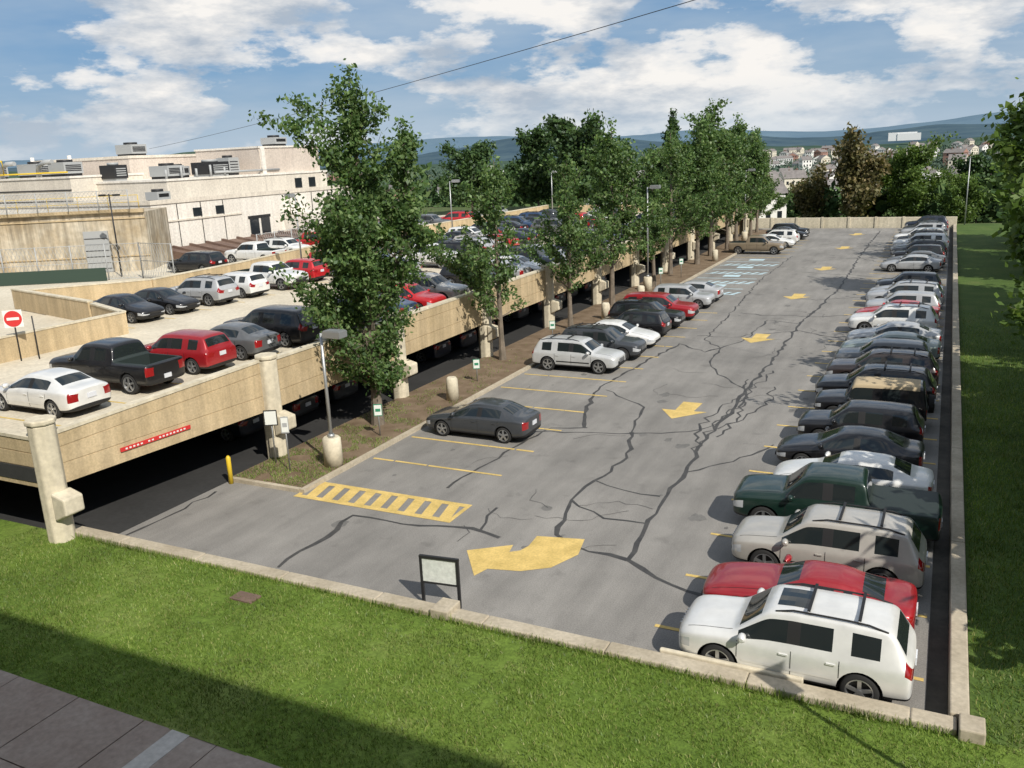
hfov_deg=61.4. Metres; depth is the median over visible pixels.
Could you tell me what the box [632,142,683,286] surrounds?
ginkgo tree
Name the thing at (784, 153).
house
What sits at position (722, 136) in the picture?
ginkgo tree
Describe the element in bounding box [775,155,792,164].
house
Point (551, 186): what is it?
street lamp
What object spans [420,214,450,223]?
pickup truck
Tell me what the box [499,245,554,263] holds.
parked suv
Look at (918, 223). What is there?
parked hatchback
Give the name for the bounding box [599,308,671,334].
parked hatchback
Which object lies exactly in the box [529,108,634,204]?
broadleaf tree
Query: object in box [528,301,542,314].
parked suv
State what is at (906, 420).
parked hatchback
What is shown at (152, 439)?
clearance sign
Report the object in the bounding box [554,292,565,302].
parked hatchback
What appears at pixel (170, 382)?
deck line markings
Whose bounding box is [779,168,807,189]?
house
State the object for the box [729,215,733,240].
concrete column
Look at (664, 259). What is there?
concrete column
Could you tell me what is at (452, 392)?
concrete bollard
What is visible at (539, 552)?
direction arrow marking
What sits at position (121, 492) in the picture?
parking garage
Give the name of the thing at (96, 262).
chain link fence
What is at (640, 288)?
concrete bollard
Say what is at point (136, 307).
parked sedan
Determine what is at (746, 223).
concrete column
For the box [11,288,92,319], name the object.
ramp parapet wall
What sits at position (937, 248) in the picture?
parked hatchback
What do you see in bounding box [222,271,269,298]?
parked hatchback
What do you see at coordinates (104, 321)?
ramp parapet wall
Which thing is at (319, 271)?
parked hatchback
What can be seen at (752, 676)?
boundary wall
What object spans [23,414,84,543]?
concrete column
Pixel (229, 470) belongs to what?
yellow bollard
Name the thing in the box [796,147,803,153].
house
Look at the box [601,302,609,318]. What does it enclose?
concrete bollard
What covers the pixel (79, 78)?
sky
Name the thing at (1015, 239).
broadleaf tree
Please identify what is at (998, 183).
broadleaf tree
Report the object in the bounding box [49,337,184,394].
pickup truck
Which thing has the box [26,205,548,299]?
ramp parapet wall
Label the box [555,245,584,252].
parked sedan
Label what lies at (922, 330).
parked sedan
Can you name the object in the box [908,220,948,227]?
parked sedan
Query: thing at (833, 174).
house
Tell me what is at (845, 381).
parked suv
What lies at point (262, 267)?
pickup truck
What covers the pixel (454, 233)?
parked sedan
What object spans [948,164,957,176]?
house
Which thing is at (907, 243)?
parked sedan
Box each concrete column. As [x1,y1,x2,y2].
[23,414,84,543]
[254,352,296,458]
[388,312,417,398]
[478,291,498,357]
[540,264,561,327]
[591,248,608,305]
[629,236,644,286]
[661,226,674,271]
[686,228,699,260]
[708,217,719,248]
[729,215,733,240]
[742,213,752,231]
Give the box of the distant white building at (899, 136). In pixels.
[888,132,920,140]
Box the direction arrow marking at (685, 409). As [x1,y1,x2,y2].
[663,402,704,417]
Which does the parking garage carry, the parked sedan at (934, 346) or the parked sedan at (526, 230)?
the parked sedan at (526, 230)
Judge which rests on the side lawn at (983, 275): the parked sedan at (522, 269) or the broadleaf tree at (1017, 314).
the broadleaf tree at (1017, 314)
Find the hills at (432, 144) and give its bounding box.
[0,112,1010,167]
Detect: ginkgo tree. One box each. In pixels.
[247,58,452,425]
[421,152,529,359]
[520,153,623,326]
[576,117,670,304]
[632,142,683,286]
[648,111,739,263]
[656,128,741,274]
[678,97,760,255]
[686,129,746,249]
[720,112,772,240]
[734,127,775,236]
[752,134,793,231]
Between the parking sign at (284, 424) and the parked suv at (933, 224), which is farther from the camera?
the parked suv at (933, 224)
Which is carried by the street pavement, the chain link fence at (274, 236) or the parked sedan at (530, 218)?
the chain link fence at (274, 236)
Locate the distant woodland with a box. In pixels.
[328,139,1021,207]
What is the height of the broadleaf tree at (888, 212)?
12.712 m
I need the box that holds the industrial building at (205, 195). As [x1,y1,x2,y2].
[0,135,348,246]
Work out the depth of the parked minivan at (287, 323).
39.40 m
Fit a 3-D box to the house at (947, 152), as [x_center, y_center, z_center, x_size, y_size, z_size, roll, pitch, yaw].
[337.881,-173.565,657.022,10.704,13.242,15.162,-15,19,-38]
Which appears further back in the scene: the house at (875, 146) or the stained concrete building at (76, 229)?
the house at (875, 146)
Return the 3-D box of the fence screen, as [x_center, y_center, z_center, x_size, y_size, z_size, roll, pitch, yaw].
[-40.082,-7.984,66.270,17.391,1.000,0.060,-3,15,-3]
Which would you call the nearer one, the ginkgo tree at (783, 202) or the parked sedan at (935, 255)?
the parked sedan at (935, 255)
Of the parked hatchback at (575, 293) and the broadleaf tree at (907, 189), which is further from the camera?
the broadleaf tree at (907, 189)
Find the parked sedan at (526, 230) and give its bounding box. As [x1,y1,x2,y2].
[515,228,544,241]
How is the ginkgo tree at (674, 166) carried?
on the median curb
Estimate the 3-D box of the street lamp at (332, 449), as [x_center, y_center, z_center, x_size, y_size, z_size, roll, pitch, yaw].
[-6.453,0.553,31.317,1.355,5.140,0.720,5,17,26]
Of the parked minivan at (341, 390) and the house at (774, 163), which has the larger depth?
the house at (774, 163)
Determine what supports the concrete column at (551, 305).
on the parking garage
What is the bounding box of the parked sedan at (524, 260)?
[491,255,541,270]
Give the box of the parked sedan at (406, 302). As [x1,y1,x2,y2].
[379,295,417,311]
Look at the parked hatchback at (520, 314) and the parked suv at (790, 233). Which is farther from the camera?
the parked suv at (790, 233)
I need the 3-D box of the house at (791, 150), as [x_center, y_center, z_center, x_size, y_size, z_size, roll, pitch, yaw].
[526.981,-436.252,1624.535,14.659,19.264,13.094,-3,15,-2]
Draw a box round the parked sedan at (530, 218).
[525,216,539,220]
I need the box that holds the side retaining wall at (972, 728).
[947,224,985,745]
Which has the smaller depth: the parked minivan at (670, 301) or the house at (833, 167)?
the parked minivan at (670, 301)
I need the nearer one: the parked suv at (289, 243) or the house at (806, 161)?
the parked suv at (289, 243)
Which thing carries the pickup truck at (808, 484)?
on the parking lot
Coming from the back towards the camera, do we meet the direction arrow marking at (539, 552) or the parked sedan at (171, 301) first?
the parked sedan at (171, 301)
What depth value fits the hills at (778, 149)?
2283.87 m
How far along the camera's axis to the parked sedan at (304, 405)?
37.91 m
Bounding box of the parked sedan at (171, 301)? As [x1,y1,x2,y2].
[134,287,199,314]
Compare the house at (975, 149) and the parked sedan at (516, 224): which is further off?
the house at (975, 149)
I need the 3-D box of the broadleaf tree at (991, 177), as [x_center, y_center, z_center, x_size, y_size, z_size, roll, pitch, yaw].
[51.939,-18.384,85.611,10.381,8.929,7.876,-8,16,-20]
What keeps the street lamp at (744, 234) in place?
on the median curb
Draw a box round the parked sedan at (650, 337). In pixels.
[590,319,660,345]
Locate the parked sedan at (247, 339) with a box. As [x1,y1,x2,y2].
[210,321,280,360]
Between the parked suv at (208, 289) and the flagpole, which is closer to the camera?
the parked suv at (208, 289)
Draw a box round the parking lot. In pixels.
[120,228,949,724]
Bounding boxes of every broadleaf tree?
[434,139,510,209]
[503,123,558,205]
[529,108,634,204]
[637,146,666,202]
[749,163,783,217]
[787,160,832,217]
[828,121,892,216]
[868,153,900,216]
[878,131,960,216]
[927,164,987,223]
[951,150,1006,222]
[975,77,1023,231]
[981,183,1023,343]
[984,162,1010,222]
[989,159,1015,222]
[990,165,1023,325]
[991,100,1022,210]
[993,177,1019,244]
[1005,182,1023,266]
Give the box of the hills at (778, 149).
[8,133,1014,178]
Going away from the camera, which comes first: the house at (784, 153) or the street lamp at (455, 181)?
the street lamp at (455, 181)
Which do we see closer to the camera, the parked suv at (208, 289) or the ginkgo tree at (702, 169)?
the parked suv at (208, 289)
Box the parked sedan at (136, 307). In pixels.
[93,293,164,323]
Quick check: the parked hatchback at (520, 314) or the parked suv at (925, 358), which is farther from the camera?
the parked hatchback at (520, 314)
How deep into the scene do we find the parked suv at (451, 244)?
67.45 m
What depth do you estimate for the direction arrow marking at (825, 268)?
76.42 m
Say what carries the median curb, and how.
on the parking lot
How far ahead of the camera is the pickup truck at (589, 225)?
88.50 m
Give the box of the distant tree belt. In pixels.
[18,156,1009,222]
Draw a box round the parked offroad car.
[814,376,934,420]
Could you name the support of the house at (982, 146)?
on the distant woodland
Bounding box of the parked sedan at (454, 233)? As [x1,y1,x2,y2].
[446,231,468,238]
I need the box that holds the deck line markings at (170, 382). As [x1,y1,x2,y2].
[0,282,327,425]
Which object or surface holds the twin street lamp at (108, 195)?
on the street pavement
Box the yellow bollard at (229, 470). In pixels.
[226,455,233,483]
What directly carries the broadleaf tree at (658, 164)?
on the ground at (439, 210)
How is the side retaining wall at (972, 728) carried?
on the ground at (439, 210)
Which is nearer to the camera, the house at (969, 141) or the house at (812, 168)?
the house at (812, 168)
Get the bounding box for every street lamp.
[98,194,122,276]
[284,194,301,257]
[319,329,346,467]
[449,179,459,226]
[551,170,556,208]
[643,185,660,290]
[741,169,754,240]
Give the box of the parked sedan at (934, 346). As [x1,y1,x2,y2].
[840,331,941,358]
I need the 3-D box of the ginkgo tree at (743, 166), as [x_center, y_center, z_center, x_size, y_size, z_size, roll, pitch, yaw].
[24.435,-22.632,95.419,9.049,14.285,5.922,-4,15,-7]
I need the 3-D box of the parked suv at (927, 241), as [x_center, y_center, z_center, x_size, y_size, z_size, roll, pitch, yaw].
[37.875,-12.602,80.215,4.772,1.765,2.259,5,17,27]
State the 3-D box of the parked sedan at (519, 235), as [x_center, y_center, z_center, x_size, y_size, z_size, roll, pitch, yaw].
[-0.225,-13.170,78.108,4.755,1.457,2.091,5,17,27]
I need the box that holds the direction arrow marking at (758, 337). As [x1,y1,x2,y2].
[743,334,771,342]
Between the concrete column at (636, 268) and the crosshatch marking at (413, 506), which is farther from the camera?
the concrete column at (636, 268)
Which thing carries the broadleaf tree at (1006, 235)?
on the side lawn at (983, 275)
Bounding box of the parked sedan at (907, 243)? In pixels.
[890,239,919,250]
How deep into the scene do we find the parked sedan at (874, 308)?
52.31 m
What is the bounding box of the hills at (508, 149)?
[8,123,1003,171]
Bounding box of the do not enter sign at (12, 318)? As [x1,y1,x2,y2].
[2,309,39,360]
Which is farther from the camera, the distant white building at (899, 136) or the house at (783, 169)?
the distant white building at (899, 136)
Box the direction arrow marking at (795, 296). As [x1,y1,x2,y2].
[784,294,805,298]
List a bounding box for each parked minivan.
[167,251,227,272]
[223,304,326,347]
[314,376,357,404]
[406,339,450,362]
[440,211,473,219]
[448,328,476,350]
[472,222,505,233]
[623,291,698,317]
[892,232,949,247]
[893,227,947,239]
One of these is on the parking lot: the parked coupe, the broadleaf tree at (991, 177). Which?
the parked coupe
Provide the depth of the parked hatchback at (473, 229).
82.50 m
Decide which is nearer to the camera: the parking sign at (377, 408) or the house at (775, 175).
the parking sign at (377, 408)
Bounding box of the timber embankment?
[172,220,379,258]
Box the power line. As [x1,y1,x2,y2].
[150,0,693,148]
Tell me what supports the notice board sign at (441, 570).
on the parking lot
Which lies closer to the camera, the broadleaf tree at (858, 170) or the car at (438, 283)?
the car at (438, 283)
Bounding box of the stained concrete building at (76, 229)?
[0,195,173,272]
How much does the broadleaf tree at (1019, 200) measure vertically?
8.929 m
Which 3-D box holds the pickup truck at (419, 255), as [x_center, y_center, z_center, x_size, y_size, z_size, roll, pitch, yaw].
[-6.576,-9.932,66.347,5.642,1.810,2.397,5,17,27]
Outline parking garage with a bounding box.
[0,204,743,533]
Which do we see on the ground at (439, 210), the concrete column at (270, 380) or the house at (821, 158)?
the house at (821, 158)
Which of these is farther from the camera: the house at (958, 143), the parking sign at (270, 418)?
the house at (958, 143)
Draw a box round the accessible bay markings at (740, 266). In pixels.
[708,259,778,294]
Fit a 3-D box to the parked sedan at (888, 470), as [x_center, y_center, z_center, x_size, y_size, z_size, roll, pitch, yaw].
[10.729,2.885,27.305,4.755,1.447,2.086,5,17,26]
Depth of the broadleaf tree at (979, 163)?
127.96 m
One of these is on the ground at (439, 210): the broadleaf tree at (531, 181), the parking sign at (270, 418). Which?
the broadleaf tree at (531, 181)
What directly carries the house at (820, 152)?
on the ground at (439, 210)
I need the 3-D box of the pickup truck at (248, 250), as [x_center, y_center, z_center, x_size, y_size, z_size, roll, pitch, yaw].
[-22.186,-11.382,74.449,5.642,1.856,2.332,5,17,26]
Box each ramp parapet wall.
[0,302,128,363]
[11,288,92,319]
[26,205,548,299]
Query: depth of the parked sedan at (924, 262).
71.84 m
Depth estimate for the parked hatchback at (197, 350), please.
35.09 m
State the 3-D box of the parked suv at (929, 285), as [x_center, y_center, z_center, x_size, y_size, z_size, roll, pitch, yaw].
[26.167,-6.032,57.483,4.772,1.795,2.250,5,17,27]
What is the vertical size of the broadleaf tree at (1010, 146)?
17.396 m
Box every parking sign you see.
[263,410,277,462]
[280,416,290,470]
[373,404,382,435]
[473,359,479,380]
[549,321,554,333]
[659,268,662,283]
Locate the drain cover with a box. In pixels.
[229,591,260,603]
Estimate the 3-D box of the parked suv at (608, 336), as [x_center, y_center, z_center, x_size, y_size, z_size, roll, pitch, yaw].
[4.946,-2.366,47.373,4.772,1.763,2.206,4,16,25]
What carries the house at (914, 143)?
on the ground at (439, 210)
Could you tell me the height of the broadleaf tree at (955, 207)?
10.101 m
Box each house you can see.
[758,175,787,217]
[769,160,779,170]
[769,171,782,180]
[770,148,776,156]
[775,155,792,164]
[779,151,788,155]
[779,166,792,171]
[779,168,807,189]
[787,147,796,152]
[790,152,797,160]
[792,160,798,167]
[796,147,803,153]
[799,155,812,170]
[805,149,813,157]
[809,164,830,181]
[814,149,827,156]
[817,154,830,163]
[822,145,831,149]
[824,169,834,178]
[826,177,837,189]
[827,147,834,155]
[828,163,835,170]
[869,143,879,150]
[876,147,884,152]
[908,141,918,147]
[925,168,941,176]
[943,147,968,164]
[948,153,967,167]
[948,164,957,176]
[951,141,962,147]
[963,138,974,144]
[969,144,978,154]
[978,143,987,152]
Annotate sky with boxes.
[0,0,1023,160]
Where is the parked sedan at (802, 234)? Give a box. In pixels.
[766,227,808,238]
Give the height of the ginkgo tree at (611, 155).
13.078 m
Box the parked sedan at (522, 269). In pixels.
[491,260,530,275]
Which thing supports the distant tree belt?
on the ground at (439, 210)
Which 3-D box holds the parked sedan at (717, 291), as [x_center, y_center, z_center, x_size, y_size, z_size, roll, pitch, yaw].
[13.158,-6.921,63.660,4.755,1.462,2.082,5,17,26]
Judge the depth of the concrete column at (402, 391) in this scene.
40.40 m
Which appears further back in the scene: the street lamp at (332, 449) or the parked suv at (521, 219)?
the parked suv at (521, 219)
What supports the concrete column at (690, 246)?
on the parking garage
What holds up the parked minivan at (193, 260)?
on the street pavement
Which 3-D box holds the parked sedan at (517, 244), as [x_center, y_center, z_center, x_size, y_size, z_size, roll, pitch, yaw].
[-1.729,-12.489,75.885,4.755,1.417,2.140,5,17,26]
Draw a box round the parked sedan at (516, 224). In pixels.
[501,220,527,228]
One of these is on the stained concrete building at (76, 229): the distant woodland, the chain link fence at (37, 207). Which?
the chain link fence at (37, 207)
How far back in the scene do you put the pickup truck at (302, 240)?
81.52 m
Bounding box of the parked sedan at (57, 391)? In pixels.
[0,367,110,417]
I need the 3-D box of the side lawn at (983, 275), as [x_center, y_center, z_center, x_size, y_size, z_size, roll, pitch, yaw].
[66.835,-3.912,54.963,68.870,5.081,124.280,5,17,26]
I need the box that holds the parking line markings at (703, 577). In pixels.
[373,245,944,681]
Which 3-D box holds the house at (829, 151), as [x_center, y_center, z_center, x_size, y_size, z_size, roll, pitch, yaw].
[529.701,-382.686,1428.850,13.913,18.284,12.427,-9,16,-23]
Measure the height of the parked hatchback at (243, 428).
1.593 m
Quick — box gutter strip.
[925,228,952,714]
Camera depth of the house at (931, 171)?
383.27 m
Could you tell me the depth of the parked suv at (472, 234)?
73.00 m
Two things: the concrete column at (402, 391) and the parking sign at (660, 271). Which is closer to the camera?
the concrete column at (402, 391)
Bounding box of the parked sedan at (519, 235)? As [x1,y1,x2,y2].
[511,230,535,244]
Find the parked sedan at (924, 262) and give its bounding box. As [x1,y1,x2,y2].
[880,254,942,271]
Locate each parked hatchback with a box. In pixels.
[144,329,236,374]
[207,413,263,441]
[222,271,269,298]
[285,258,329,282]
[378,283,445,307]
[448,226,481,233]
[503,306,528,322]
[526,244,566,259]
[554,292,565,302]
[564,288,577,297]
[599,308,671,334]
[653,283,714,308]
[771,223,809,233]
[797,399,925,441]
[834,338,931,358]
[865,290,940,307]
[875,271,941,286]
[891,244,945,256]
[902,221,940,228]
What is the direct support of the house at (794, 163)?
on the distant woodland
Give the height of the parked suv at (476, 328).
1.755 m
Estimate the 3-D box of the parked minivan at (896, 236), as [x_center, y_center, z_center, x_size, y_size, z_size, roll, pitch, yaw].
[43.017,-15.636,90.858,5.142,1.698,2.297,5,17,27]
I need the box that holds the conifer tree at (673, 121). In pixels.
[654,108,683,203]
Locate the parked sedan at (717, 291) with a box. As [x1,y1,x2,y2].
[683,280,723,298]
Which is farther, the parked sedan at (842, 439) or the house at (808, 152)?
the house at (808, 152)
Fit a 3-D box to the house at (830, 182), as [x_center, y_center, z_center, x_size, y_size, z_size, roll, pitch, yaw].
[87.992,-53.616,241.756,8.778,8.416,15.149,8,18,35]
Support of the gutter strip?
on the parking lot
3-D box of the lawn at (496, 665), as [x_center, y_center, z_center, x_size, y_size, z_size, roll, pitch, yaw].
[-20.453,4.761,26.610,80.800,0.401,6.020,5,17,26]
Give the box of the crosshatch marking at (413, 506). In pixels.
[294,482,471,522]
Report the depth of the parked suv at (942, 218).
102.69 m
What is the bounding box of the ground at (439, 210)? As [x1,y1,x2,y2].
[375,166,1001,702]
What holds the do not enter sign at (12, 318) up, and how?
on the parking garage
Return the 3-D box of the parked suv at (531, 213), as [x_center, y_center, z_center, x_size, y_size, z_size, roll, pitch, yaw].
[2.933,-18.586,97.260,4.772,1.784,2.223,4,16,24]
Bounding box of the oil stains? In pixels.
[331,245,887,596]
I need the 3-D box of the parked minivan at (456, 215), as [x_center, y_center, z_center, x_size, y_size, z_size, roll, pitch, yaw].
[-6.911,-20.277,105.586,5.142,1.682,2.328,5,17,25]
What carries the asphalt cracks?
on the parking lot
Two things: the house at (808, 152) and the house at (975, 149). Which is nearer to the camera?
the house at (975, 149)
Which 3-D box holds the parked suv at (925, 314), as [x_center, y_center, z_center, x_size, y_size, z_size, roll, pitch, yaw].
[22.006,-3.800,49.818,4.772,1.791,2.277,5,17,27]
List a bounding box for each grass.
[233,349,517,485]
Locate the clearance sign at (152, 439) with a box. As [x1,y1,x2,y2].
[120,425,190,451]
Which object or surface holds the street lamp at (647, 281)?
on the median curb
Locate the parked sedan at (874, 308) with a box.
[855,299,939,316]
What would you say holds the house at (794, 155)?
on the distant woodland
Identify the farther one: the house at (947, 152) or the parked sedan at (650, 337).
the house at (947, 152)
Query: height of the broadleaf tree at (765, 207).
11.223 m
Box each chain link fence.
[0,189,129,214]
[0,242,174,279]
[256,218,379,240]
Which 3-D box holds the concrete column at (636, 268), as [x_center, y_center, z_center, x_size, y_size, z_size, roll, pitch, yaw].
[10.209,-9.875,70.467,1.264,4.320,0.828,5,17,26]
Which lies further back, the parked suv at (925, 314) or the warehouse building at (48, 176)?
the warehouse building at (48, 176)
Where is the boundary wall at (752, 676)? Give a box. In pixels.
[75,524,956,735]
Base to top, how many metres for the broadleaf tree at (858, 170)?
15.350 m
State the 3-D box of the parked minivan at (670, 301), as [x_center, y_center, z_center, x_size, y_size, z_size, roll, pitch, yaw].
[9.803,-5.247,57.510,5.142,1.687,2.337,4,16,25]
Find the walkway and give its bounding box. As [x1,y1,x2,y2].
[0,670,281,767]
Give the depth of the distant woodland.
879.40 m
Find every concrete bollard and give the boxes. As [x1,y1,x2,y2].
[446,376,458,400]
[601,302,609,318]
[637,285,644,291]
[712,249,717,260]
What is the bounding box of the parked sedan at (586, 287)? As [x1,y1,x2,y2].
[577,281,590,294]
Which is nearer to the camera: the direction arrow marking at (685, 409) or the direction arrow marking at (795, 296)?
the direction arrow marking at (685, 409)
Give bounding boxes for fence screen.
[0,268,106,285]
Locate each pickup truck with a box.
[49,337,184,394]
[224,241,286,262]
[232,261,308,290]
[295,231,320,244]
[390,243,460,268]
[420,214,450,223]
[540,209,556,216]
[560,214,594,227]
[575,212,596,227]
[728,235,785,254]
[733,462,942,540]
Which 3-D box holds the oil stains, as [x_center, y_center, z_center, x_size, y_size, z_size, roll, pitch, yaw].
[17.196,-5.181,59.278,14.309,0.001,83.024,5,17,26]
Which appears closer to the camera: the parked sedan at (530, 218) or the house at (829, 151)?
the parked sedan at (530, 218)
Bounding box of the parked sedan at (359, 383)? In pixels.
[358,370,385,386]
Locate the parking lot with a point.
(598, 596)
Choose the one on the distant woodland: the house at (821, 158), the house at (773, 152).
the house at (773, 152)
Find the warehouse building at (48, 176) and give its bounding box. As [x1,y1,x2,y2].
[0,155,143,203]
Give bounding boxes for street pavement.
[0,215,447,323]
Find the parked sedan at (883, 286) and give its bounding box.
[870,279,943,289]
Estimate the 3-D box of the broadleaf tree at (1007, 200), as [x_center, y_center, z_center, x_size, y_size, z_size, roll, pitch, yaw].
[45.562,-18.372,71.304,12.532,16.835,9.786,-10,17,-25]
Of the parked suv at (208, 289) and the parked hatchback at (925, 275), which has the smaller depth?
the parked suv at (208, 289)
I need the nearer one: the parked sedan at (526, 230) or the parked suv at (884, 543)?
the parked suv at (884, 543)
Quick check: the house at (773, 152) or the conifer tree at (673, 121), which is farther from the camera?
the house at (773, 152)
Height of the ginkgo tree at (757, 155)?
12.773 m
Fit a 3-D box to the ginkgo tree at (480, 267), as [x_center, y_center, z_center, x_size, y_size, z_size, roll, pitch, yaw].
[-2.095,-6.606,45.964,5.911,11.093,6.857,-11,17,-29]
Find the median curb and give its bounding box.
[233,230,766,493]
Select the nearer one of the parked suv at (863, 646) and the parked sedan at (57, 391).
the parked suv at (863, 646)
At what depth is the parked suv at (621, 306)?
54.39 m
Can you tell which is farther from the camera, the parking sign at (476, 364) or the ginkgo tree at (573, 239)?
the ginkgo tree at (573, 239)
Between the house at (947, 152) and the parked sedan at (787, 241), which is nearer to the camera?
the parked sedan at (787, 241)
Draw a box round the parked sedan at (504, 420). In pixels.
[426,397,540,442]
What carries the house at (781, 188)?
on the ground at (439, 210)
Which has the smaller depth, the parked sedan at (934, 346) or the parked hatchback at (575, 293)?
the parked sedan at (934, 346)
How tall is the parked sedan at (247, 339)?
1.457 m
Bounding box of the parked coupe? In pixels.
[702,554,917,629]
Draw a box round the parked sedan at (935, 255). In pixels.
[886,250,945,264]
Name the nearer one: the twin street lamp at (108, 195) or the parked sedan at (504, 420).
the parked sedan at (504, 420)
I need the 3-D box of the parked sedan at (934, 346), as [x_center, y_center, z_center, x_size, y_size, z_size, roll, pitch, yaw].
[19.348,-1.978,44.165,4.755,1.413,2.128,5,17,26]
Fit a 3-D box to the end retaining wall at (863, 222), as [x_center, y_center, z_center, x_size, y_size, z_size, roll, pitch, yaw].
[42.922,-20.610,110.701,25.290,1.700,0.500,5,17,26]
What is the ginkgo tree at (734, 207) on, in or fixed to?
on the median curb
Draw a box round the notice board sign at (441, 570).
[418,554,461,608]
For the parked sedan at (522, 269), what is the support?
on the parking garage
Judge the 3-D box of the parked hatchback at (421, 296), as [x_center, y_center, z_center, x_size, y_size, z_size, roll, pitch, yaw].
[-5.787,-4.744,47.196,4.388,1.578,2.188,5,17,26]
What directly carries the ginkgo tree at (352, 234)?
on the median curb
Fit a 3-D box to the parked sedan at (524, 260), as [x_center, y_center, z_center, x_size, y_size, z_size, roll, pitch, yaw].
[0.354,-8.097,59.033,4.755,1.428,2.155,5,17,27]
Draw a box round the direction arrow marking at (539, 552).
[467,536,584,575]
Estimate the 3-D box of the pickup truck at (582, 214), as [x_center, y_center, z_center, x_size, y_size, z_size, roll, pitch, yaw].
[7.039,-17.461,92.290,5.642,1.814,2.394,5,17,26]
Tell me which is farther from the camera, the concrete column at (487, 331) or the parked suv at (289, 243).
the parked suv at (289, 243)
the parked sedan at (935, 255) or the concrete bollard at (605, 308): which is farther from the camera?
the parked sedan at (935, 255)
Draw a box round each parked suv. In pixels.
[170,273,239,305]
[264,236,309,250]
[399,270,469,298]
[439,239,475,258]
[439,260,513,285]
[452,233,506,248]
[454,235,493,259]
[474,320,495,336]
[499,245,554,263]
[501,215,532,227]
[519,211,546,217]
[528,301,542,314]
[531,216,574,232]
[532,333,624,374]
[561,322,646,360]
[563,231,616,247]
[608,297,684,325]
[679,583,917,700]
[731,502,927,588]
[761,228,799,241]
[815,361,937,404]
[825,346,939,385]
[848,301,938,328]
[865,279,944,304]
[891,238,947,254]
[897,229,946,238]
[900,222,947,232]
[904,215,948,226]
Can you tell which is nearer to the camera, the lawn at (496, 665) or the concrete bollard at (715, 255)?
the lawn at (496, 665)
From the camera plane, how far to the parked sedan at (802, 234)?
99.76 m
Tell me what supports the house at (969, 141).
on the ground at (439, 210)
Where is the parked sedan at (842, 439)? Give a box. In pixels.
[775,425,924,466]
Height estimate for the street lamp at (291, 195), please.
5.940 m
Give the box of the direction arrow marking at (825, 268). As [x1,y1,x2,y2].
[814,267,831,269]
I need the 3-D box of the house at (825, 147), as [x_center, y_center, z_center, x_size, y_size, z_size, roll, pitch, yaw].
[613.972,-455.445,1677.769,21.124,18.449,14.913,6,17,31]
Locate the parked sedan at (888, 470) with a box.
[773,450,934,490]
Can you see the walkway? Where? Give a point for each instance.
(42, 726)
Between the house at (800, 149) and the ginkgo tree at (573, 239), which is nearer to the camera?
the ginkgo tree at (573, 239)
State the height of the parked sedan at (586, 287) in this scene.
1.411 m
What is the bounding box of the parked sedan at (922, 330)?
[845,321,942,342]
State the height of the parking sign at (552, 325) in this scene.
1.300 m
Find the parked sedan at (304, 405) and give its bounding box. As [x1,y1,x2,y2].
[282,393,318,417]
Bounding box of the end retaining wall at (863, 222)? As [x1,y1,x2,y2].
[748,216,956,229]
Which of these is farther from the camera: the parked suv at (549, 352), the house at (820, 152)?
the house at (820, 152)
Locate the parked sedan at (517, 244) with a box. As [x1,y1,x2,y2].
[492,234,519,245]
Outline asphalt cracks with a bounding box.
[126,231,893,595]
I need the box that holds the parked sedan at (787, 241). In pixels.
[762,234,795,247]
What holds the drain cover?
on the lawn at (496, 665)
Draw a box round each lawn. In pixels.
[0,519,1023,767]
[957,224,1023,749]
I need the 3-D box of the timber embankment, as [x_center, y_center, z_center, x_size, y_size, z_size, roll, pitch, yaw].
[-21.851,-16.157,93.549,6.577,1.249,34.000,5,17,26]
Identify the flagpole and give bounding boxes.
[964,157,970,224]

